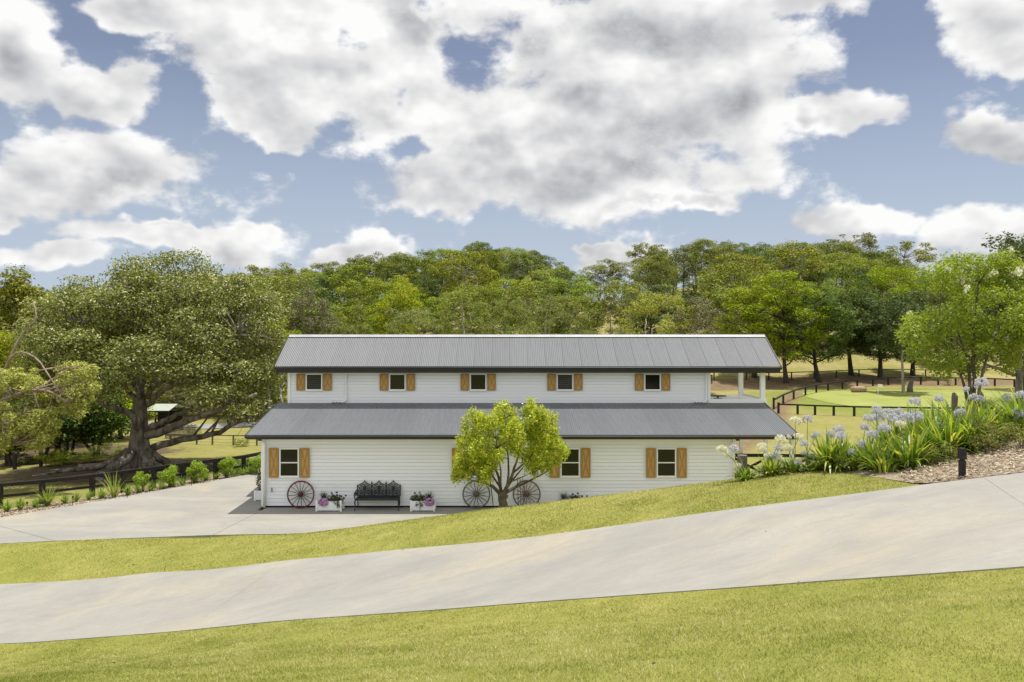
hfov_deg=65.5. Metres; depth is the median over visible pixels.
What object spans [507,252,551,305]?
hill tree
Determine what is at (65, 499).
strappy lily
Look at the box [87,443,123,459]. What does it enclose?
scrub bush
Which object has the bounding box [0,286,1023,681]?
ground
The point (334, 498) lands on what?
geranium
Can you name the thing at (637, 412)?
barn house
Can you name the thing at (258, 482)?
flowering bush
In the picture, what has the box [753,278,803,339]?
hill tree
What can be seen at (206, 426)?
road
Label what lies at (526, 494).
wagon wheel
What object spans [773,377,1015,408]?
green fence
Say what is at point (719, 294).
hill tree
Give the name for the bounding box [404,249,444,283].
hill tree
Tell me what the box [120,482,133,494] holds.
strappy lily
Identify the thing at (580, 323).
tree
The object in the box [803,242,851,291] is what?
hill tree
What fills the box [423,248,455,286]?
hill tree
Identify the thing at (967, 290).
hill tree
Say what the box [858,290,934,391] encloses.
white trunk tree
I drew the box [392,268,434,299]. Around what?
hill tree
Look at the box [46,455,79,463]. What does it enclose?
scrub bush
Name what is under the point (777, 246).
hill tree
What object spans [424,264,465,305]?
hill tree
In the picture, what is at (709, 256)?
hill tree
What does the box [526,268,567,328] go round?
hill tree
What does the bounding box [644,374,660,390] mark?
window
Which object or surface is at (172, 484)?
strappy lily
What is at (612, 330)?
tree
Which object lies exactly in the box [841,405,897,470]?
agapanthus
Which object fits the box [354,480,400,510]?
garden bench
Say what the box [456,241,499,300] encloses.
hill tree
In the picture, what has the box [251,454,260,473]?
round shrub
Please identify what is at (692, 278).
hill tree
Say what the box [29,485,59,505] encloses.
strappy lily
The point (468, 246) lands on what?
hill tree
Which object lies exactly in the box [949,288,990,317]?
hill tree
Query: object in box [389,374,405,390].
window
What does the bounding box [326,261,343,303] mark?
hill tree
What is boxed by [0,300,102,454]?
pale limbed tree
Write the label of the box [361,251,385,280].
hill tree
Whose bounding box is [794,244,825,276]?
hill tree
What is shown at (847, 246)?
hill tree
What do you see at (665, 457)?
window
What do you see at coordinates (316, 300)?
hill tree
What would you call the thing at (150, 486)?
strappy lily
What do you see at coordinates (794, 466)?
agapanthus
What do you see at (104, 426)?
understorey tree
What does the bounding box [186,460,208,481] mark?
round shrub
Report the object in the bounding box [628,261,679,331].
hill tree
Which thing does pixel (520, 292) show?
hill tree
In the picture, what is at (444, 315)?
tree
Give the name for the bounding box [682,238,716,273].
hill tree
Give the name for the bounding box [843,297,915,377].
paddock tree
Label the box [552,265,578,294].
hill tree
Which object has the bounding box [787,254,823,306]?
hill tree
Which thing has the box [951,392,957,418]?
weathered post
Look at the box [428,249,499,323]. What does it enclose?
hill tree
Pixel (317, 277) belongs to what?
hill tree
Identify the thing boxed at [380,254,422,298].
hill tree
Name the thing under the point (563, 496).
ornamental grass
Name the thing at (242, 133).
sky
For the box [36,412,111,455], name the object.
understorey tree
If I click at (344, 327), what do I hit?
tree
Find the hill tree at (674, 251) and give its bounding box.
[662,248,694,290]
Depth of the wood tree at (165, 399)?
77.80 m
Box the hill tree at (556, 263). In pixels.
[547,260,569,287]
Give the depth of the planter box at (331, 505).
29.84 m
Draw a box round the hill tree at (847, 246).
[839,240,861,268]
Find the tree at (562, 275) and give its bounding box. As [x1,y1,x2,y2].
[539,269,579,318]
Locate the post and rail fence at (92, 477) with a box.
[0,452,260,508]
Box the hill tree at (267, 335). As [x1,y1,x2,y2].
[219,314,287,361]
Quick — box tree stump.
[907,379,913,391]
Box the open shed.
[147,404,183,433]
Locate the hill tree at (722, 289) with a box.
[708,266,759,320]
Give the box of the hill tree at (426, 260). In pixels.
[407,256,446,318]
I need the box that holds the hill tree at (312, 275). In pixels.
[284,271,342,325]
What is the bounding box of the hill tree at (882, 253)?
[859,249,891,292]
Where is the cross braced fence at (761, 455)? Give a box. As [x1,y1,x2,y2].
[735,453,814,477]
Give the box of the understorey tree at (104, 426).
[64,393,130,457]
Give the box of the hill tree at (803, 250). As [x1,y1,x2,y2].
[791,242,822,282]
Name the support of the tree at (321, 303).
on the ground at (726, 384)
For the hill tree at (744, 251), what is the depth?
145.79 m
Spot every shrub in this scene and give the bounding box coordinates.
[132,471,150,491]
[157,464,177,486]
[186,424,202,433]
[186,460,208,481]
[218,456,235,477]
[232,437,241,445]
[238,438,248,445]
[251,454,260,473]
[835,454,859,471]
[917,445,943,464]
[929,442,957,460]
[964,431,1002,453]
[970,417,1023,447]
[1001,427,1023,447]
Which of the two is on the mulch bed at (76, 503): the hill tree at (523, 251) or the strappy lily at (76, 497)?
the strappy lily at (76, 497)
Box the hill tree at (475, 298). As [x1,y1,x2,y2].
[430,283,516,333]
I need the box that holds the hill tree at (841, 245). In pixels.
[820,241,848,284]
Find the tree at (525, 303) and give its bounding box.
[510,276,540,333]
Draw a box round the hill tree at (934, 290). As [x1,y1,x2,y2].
[907,279,959,303]
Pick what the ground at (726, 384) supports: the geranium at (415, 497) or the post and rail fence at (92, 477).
the post and rail fence at (92, 477)
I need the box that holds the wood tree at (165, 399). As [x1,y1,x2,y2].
[126,374,190,417]
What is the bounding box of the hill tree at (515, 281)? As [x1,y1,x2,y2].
[480,277,536,330]
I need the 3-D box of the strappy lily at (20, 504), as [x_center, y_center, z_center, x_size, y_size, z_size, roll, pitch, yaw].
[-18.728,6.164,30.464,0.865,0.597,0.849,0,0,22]
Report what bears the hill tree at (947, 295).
on the ground at (726, 384)
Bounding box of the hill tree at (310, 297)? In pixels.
[297,283,321,318]
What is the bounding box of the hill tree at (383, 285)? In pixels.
[352,280,417,331]
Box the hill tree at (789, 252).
[749,240,829,327]
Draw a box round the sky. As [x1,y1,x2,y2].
[0,0,1023,306]
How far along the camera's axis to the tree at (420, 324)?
79.50 m
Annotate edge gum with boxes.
[0,263,63,420]
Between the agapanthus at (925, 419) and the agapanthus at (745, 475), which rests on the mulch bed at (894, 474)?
the agapanthus at (925, 419)
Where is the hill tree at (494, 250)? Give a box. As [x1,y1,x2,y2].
[469,242,508,295]
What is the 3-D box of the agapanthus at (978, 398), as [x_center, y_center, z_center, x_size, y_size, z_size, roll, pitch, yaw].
[9.252,1.480,15.861,1.643,1.558,1.700,0,0,43]
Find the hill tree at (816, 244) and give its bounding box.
[797,241,825,267]
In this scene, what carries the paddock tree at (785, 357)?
on the ground at (726, 384)
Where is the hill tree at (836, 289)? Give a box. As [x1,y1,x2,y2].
[786,279,850,348]
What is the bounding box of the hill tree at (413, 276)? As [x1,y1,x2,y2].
[390,272,430,313]
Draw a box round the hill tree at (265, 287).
[245,280,296,323]
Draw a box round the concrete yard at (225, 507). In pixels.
[0,471,496,543]
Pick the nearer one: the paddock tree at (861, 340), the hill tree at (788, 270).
the paddock tree at (861, 340)
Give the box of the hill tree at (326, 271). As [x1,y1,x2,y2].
[315,268,353,331]
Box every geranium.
[327,491,346,508]
[410,492,429,507]
[568,492,587,498]
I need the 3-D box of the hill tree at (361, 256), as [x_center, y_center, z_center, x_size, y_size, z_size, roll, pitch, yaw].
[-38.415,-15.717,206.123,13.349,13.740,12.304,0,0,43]
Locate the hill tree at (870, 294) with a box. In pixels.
[832,281,888,335]
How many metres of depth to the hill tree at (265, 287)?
116.89 m
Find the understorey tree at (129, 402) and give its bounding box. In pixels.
[96,388,156,438]
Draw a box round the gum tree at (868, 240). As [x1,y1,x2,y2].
[822,232,879,279]
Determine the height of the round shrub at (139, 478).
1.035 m
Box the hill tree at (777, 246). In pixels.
[760,243,788,261]
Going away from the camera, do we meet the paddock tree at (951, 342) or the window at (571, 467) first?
the window at (571, 467)
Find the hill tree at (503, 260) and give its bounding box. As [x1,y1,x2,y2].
[484,246,519,287]
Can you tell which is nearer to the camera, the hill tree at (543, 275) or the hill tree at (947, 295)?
the hill tree at (947, 295)
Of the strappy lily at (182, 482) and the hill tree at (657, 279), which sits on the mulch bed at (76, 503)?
the strappy lily at (182, 482)
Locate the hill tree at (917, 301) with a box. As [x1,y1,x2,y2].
[896,288,949,346]
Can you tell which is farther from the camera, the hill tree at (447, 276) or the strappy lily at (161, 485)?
the hill tree at (447, 276)
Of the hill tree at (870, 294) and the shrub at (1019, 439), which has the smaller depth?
the shrub at (1019, 439)
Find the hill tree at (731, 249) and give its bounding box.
[722,244,741,274]
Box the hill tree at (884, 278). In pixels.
[851,266,931,329]
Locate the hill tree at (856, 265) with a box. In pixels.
[821,256,888,302]
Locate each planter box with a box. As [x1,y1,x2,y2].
[254,489,260,500]
[316,498,343,510]
[410,498,435,510]
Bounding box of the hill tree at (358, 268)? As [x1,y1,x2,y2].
[325,263,381,326]
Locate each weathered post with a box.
[737,454,746,471]
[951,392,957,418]
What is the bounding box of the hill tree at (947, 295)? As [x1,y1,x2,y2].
[914,285,952,306]
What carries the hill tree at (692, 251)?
on the ground at (726, 384)
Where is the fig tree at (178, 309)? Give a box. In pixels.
[1,246,298,484]
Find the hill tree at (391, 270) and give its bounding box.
[373,256,407,277]
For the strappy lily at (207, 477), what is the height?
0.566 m
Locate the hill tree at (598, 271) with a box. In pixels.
[577,264,614,299]
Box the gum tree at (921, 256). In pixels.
[877,240,936,282]
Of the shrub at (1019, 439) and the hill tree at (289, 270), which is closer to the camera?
the shrub at (1019, 439)
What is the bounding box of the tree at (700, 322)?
[671,296,726,333]
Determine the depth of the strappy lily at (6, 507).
29.96 m
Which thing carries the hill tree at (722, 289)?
on the ground at (726, 384)
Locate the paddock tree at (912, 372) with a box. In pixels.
[882,302,951,375]
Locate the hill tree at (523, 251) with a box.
[501,247,532,279]
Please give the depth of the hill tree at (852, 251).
183.24 m
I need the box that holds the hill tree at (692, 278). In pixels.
[679,252,716,292]
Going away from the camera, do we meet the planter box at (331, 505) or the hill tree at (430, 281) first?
the planter box at (331, 505)
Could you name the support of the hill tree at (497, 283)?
on the ground at (726, 384)
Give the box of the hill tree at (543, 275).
[530,267,574,302]
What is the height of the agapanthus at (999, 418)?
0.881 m
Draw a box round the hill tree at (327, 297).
[284,276,336,333]
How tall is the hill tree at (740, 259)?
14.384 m
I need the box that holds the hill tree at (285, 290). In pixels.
[232,272,328,374]
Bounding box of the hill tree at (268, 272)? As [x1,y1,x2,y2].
[251,267,280,276]
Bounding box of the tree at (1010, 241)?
[968,231,1023,403]
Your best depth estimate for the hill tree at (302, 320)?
123.11 m
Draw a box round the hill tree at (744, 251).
[709,248,769,318]
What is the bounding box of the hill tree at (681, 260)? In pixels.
[668,246,705,296]
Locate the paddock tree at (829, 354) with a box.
[772,289,861,381]
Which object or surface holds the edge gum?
on the ground at (726, 384)
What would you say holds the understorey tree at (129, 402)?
on the ground at (726, 384)
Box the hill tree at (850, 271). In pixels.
[826,253,869,285]
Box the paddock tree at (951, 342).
[927,302,989,354]
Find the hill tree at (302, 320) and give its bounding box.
[281,289,318,333]
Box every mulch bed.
[0,469,258,516]
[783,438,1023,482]
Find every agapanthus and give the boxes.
[716,444,761,480]
[753,434,791,476]
[777,416,807,473]
[789,427,855,473]
[799,415,826,471]
[813,425,868,471]
[834,439,886,469]
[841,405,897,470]
[851,414,880,452]
[852,407,924,456]
[858,412,915,472]
[861,406,930,443]
[862,397,956,470]
[888,394,972,443]
[894,411,970,459]
[897,407,996,458]
[902,391,1015,448]
[905,406,939,429]
[944,377,1019,451]
[954,392,1012,441]
[978,404,1017,440]
[983,381,1023,439]
[986,393,1012,414]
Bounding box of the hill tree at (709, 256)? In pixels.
[686,239,717,299]
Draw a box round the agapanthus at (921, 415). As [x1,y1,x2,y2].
[905,406,939,429]
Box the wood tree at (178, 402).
[163,387,223,412]
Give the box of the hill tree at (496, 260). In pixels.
[471,249,499,296]
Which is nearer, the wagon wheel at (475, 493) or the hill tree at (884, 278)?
the wagon wheel at (475, 493)
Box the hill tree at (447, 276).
[424,259,464,293]
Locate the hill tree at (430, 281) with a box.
[397,273,453,331]
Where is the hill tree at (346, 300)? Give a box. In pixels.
[345,287,392,323]
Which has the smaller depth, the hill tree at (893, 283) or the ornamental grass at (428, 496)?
the ornamental grass at (428, 496)
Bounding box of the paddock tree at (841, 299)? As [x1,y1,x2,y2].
[813,288,884,375]
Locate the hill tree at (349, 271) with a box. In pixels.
[344,265,370,297]
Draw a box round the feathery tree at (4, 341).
[0,330,31,378]
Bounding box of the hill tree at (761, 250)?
[737,241,776,269]
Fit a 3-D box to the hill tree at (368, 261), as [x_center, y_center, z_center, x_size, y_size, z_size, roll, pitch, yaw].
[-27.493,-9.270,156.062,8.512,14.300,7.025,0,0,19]
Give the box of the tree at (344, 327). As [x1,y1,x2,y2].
[333,301,377,333]
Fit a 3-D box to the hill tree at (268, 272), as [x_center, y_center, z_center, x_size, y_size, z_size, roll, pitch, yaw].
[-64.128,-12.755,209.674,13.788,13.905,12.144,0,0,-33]
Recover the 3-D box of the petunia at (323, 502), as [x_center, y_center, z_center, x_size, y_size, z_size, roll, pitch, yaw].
[-7.073,6.036,29.816,0.413,0.324,0.299,0,0,0]
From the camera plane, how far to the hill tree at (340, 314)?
115.30 m
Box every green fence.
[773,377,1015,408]
[777,402,1023,416]
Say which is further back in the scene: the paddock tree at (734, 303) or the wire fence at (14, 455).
the paddock tree at (734, 303)
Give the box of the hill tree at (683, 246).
[676,244,699,287]
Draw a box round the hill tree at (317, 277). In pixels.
[299,271,344,300]
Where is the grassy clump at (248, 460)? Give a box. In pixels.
[239,457,254,470]
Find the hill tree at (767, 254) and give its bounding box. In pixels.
[747,244,771,268]
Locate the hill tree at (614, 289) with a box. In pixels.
[582,277,657,332]
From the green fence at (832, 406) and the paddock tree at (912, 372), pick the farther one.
the paddock tree at (912, 372)
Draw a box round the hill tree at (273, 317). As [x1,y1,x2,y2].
[233,288,291,336]
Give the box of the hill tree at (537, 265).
[527,256,548,276]
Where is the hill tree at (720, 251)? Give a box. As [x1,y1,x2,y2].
[701,243,741,270]
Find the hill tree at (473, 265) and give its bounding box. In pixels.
[445,258,486,316]
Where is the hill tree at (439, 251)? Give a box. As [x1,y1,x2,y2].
[426,248,467,285]
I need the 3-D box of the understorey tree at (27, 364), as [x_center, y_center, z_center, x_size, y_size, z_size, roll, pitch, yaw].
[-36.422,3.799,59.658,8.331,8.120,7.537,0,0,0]
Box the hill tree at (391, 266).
[368,256,419,319]
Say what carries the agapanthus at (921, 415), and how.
on the mulch bed at (894, 474)
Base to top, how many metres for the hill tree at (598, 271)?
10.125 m
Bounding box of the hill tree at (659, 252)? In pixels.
[648,251,673,279]
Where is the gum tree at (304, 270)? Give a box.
[271,261,318,284]
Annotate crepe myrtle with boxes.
[893,245,1023,410]
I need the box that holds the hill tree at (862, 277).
[802,260,880,329]
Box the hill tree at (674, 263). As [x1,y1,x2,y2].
[641,253,680,301]
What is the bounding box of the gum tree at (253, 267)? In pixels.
[236,264,290,328]
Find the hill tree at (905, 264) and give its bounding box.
[881,256,918,291]
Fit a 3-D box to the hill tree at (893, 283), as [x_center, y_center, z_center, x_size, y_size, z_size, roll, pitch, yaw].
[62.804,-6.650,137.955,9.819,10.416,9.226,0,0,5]
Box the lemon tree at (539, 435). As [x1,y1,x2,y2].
[450,396,570,507]
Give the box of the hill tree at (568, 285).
[538,269,584,314]
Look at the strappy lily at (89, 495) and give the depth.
32.23 m
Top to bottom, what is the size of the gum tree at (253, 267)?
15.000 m
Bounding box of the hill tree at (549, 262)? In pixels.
[541,255,555,272]
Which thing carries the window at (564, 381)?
in the barn house
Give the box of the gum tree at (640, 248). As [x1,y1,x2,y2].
[624,242,668,289]
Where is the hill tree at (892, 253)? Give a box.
[872,250,909,292]
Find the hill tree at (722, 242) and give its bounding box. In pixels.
[710,239,734,261]
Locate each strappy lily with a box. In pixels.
[0,499,16,511]
[11,496,28,509]
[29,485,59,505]
[29,497,40,507]
[57,492,71,503]
[69,490,82,501]
[81,490,95,499]
[94,487,108,498]
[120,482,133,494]
[132,482,145,491]
[145,481,157,490]
[158,479,166,488]
[164,477,181,486]
[176,476,187,484]
[188,474,203,482]
[197,471,211,480]
[211,471,220,478]
[229,467,239,476]
[236,466,252,475]
[242,465,259,473]
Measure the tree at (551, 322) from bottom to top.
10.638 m
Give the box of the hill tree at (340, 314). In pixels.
[313,305,382,333]
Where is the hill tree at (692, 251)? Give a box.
[685,247,706,286]
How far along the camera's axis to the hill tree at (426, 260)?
157.24 m
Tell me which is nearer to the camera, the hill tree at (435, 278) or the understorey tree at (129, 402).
the understorey tree at (129, 402)
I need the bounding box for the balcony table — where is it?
[711,395,725,398]
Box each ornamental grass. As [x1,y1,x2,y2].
[422,491,433,500]
[558,491,570,499]
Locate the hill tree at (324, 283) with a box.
[302,269,366,333]
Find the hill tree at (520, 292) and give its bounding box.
[499,280,570,333]
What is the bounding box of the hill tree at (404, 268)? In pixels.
[372,253,405,315]
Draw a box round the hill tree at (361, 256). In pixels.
[343,254,384,294]
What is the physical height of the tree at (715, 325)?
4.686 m
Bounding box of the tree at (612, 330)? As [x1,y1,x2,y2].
[606,323,625,333]
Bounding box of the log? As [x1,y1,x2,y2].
[850,386,866,391]
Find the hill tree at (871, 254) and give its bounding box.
[853,250,884,288]
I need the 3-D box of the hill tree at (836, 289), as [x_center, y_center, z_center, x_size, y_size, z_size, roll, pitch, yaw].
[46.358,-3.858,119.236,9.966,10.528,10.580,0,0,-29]
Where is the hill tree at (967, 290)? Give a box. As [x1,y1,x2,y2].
[945,274,987,309]
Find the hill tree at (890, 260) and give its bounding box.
[868,256,918,300]
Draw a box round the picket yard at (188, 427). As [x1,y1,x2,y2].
[165,424,195,438]
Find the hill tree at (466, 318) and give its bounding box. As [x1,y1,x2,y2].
[430,290,498,333]
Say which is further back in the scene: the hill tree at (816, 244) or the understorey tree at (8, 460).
the hill tree at (816, 244)
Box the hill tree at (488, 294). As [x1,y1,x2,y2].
[455,269,502,312]
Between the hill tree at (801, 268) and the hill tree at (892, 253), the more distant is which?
the hill tree at (892, 253)
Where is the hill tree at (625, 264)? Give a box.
[606,261,640,300]
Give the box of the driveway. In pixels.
[0,472,1023,643]
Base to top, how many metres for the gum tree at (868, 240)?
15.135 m
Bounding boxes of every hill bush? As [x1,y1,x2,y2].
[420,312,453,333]
[475,317,509,333]
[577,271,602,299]
[613,308,644,327]
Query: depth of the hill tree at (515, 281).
132.34 m
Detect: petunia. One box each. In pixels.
[318,498,328,506]
[424,498,434,505]
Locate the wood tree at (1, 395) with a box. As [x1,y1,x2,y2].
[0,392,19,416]
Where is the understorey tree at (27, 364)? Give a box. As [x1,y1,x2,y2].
[1,342,53,413]
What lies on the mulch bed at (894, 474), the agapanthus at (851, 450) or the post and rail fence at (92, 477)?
the agapanthus at (851, 450)
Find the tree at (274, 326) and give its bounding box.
[238,298,301,398]
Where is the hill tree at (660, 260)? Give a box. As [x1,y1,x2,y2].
[643,253,676,315]
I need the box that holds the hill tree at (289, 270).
[273,266,296,290]
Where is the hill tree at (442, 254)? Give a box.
[440,249,457,260]
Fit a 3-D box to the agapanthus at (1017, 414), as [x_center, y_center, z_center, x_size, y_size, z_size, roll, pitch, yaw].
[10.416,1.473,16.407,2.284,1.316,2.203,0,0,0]
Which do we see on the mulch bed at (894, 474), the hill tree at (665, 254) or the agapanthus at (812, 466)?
the agapanthus at (812, 466)
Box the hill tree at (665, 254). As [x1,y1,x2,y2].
[640,247,681,286]
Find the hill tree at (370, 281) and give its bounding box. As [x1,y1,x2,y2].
[333,275,423,333]
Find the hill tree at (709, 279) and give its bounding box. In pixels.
[693,260,778,321]
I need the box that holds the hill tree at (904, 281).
[860,265,923,302]
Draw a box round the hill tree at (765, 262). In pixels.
[732,249,768,296]
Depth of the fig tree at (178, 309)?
42.68 m
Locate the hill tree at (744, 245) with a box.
[737,242,749,261]
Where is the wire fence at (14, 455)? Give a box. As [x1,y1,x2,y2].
[0,444,94,469]
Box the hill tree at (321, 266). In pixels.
[310,263,330,288]
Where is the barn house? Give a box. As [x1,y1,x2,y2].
[244,334,797,508]
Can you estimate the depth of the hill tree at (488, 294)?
149.27 m
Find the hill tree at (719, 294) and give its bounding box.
[688,286,771,333]
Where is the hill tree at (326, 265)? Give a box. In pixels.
[319,263,332,290]
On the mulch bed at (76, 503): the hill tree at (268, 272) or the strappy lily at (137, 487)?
the strappy lily at (137, 487)
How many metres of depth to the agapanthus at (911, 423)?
17.04 m
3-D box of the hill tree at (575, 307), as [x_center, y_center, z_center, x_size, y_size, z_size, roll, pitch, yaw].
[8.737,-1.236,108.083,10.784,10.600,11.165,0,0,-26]
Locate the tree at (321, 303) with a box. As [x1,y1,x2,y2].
[277,284,339,385]
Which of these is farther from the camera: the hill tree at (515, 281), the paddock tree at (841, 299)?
the hill tree at (515, 281)
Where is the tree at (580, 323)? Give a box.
[562,312,596,333]
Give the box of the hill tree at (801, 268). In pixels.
[776,259,825,310]
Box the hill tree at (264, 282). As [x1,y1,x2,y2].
[235,273,283,297]
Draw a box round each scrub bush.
[11,455,38,463]
[33,448,67,466]
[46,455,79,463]
[58,450,93,461]
[79,454,107,461]
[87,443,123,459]
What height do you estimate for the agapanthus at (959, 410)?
1.407 m
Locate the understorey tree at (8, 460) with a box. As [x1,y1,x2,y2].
[0,431,46,465]
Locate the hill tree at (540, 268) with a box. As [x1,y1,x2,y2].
[530,264,557,302]
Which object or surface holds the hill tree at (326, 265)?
on the ground at (726, 384)
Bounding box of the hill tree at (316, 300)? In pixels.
[287,282,333,332]
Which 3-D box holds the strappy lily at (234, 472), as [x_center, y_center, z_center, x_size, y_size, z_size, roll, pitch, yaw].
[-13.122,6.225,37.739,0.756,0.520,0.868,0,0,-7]
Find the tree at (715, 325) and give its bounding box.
[704,318,735,332]
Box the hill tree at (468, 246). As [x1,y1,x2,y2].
[458,245,472,268]
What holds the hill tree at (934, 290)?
on the ground at (726, 384)
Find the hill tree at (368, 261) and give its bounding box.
[353,257,388,303]
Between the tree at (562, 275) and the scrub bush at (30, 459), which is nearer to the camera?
the scrub bush at (30, 459)
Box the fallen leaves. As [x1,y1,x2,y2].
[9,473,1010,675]
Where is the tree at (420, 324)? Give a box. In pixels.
[384,307,444,333]
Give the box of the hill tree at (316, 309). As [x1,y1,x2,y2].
[279,284,342,335]
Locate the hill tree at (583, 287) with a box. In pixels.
[521,275,604,333]
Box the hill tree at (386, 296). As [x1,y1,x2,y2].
[364,291,451,333]
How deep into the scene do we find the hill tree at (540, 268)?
153.12 m
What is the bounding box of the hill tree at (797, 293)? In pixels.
[738,269,804,348]
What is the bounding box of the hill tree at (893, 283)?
[844,273,899,308]
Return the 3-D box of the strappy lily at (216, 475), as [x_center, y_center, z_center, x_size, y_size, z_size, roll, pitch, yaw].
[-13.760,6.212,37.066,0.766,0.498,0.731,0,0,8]
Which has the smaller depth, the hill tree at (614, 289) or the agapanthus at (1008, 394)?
the agapanthus at (1008, 394)
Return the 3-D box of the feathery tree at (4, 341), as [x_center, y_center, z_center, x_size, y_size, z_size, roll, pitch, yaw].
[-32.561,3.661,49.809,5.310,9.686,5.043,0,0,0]
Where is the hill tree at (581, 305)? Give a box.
[535,294,604,333]
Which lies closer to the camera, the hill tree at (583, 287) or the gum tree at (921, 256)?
the hill tree at (583, 287)
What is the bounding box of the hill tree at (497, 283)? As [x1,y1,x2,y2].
[466,276,523,333]
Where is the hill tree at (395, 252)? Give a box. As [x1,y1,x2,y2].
[385,251,417,271]
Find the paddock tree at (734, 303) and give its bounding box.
[714,283,798,377]
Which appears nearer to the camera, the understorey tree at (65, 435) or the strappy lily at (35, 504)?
the strappy lily at (35, 504)
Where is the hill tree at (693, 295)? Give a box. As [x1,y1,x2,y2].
[633,275,709,333]
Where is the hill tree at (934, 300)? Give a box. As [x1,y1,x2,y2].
[908,281,965,351]
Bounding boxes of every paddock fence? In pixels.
[150,434,257,444]
[713,365,1005,379]
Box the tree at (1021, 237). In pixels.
[994,235,1023,389]
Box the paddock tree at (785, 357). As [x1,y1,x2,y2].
[740,270,832,383]
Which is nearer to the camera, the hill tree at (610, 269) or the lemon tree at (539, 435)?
the lemon tree at (539, 435)
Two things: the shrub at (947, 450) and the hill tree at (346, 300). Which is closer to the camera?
the shrub at (947, 450)
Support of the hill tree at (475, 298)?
on the ground at (726, 384)
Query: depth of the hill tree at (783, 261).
147.66 m
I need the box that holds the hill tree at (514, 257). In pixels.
[499,251,532,291]
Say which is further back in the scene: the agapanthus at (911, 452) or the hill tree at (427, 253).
the hill tree at (427, 253)
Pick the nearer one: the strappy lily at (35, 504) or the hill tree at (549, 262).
the strappy lily at (35, 504)
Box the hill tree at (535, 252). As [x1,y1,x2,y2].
[527,250,546,277]
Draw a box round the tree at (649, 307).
[613,290,696,333]
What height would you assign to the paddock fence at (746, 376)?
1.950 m
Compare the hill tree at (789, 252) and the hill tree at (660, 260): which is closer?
the hill tree at (789, 252)
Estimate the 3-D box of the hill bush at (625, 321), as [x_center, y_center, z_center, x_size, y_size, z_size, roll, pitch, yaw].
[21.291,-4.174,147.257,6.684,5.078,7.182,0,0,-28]
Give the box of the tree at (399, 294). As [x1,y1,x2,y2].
[373,275,432,333]
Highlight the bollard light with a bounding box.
[958,448,966,477]
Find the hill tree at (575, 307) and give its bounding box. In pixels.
[544,293,623,333]
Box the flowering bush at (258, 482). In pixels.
[255,470,260,489]
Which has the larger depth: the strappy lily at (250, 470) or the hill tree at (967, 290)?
the hill tree at (967, 290)
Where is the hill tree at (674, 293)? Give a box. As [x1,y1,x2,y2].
[639,282,697,332]
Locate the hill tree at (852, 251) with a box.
[837,243,859,278]
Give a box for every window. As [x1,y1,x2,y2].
[279,448,298,477]
[305,374,322,390]
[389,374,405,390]
[470,374,486,390]
[556,374,573,390]
[560,448,579,477]
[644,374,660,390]
[656,448,676,477]
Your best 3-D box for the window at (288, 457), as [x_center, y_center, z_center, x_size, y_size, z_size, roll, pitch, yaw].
[-8.527,4.661,30.473,0.775,1.122,0.074,0,0,0]
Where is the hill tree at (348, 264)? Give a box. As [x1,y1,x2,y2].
[333,262,359,306]
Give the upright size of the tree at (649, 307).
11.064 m
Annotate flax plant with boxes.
[97,468,125,496]
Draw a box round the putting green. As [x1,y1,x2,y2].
[802,390,1023,409]
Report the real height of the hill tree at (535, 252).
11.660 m
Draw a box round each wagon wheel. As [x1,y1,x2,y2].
[287,481,314,507]
[462,480,489,507]
[513,480,540,504]
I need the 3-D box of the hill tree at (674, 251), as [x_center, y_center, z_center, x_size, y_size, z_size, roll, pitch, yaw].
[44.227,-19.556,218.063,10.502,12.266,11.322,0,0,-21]
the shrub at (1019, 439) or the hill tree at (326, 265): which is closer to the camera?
the shrub at (1019, 439)
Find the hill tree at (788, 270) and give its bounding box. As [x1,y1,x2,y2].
[768,260,817,288]
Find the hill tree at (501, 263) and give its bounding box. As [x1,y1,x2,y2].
[489,250,533,298]
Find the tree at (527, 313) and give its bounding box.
[471,296,534,333]
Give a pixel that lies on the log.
(858, 389)
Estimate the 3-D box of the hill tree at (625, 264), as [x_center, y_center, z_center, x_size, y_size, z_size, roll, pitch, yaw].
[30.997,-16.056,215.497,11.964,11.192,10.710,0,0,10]
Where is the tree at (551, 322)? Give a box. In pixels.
[524,294,575,333]
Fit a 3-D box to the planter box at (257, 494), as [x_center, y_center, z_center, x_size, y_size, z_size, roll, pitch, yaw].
[-10.050,6.170,32.200,0.490,0.420,0.870,0,0,0]
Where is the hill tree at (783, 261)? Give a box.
[747,253,817,305]
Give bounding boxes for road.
[126,422,255,429]
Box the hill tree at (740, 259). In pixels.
[697,251,772,321]
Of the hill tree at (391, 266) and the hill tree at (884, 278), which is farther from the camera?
the hill tree at (391, 266)
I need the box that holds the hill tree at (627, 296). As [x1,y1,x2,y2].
[612,282,658,333]
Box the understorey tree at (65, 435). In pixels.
[11,392,85,460]
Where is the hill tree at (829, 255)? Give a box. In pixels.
[804,251,864,298]
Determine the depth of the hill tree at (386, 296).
111.64 m
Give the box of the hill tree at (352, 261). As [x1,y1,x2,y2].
[337,256,379,295]
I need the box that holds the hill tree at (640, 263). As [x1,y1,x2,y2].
[631,254,680,287]
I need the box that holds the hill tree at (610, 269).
[591,258,626,300]
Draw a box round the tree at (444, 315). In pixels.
[437,287,497,333]
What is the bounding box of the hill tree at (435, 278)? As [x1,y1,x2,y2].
[419,265,460,308]

